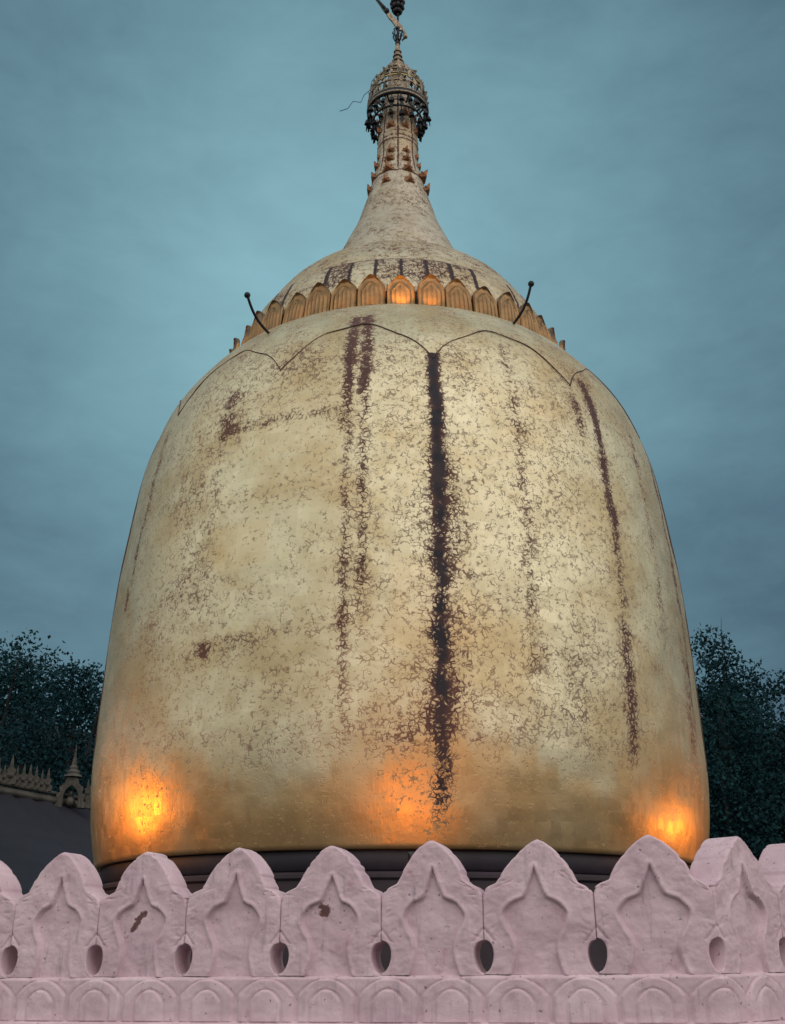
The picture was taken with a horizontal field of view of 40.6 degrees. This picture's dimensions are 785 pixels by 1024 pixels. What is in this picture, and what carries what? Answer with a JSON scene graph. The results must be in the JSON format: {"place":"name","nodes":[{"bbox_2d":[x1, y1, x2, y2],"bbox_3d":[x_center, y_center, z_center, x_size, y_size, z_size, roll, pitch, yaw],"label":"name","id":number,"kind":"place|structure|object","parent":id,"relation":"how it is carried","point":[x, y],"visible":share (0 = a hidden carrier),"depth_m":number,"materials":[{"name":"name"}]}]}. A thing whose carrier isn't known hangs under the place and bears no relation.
{"place":"outdoors","nodes":[
{"label":"outdoors","id":0,"kind":"place"},
{"bbox_2d":[0,744,100,894],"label":"roof","id":1,"kind":"structure","parent":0,"point":[39,833],"depth_m":17.46,"materials":[{"name":"grey"}]},
{"bbox_2d":[0,0,784,732],"label":"sky","id":2,"kind":"structure","parent":0,"point":[164,163],"materials":[{"name":"blue"}]},
{"label":"ground","id":3,"kind":"structure","parent":0,"visible":0},
{"bbox_2d":[0,628,99,801],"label":"broadleaf tree","id":4,"kind":"object","parent":3,"relation":"on","point":[22,681],"visible":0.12,"depth_m":35.55,"materials":[{"name":"green plant"}]},
{"bbox_2d":[0,655,103,800],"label":"broadleaf tree","id":5,"kind":"object","parent":3,"relation":"on","point":[84,757],"visible":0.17,"depth_m":33.24,"materials":[{"name":"green plant"}]},
{"bbox_2d":[0,835,784,1023],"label":"parapet","id":6,"kind":"structure","parent":3,"relation":"on","point":[701,940],"depth_m":4.66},
{"bbox_2d":[690,622,784,860],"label":"broadleaf tree","id":7,"kind":"object","parent":3,"relation":"on","point":[733,804],"visible":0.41,"depth_m":29.83,"materials":[{"name":"green plant"}]},
{"bbox_2d":[701,659,784,857],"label":"broadleaf tree","id":8,"kind":"object","parent":3,"relation":"on","point":[763,687],"visible":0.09,"depth_m":32.71,"materials":[{"name":"green plant"}]},
{"bbox_2d":[745,668,784,857],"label":"broadleaf tree","id":9,"kind":"object","parent":3,"relation":"on","point":[780,688],"visible":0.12,"depth_m":31.46,"materials":[{"name":"green plant"}]},
{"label":"terrace","id":10,"kind":"structure","parent":3,"relation":"on","visible":0},
{"bbox_2d":[91,0,709,971],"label":"stupa","id":11,"kind":"object","parent":10,"relation":"on","point":[399,578],"visible":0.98,"depth_m":9.48,"materials":[{"name":"gold metal"}]},
{"bbox_2d":[408,852,452,861],"bbox_3d":[0.210,2.361,5.625,0.300,1.067,0.180,1,-22,-1],"label":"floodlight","id":12,"kind":"object","parent":10,"relation":"on","point":[410,854],"visible":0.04,"depth_m":5.82,"materials":[{"name":"grey"}]}
]}

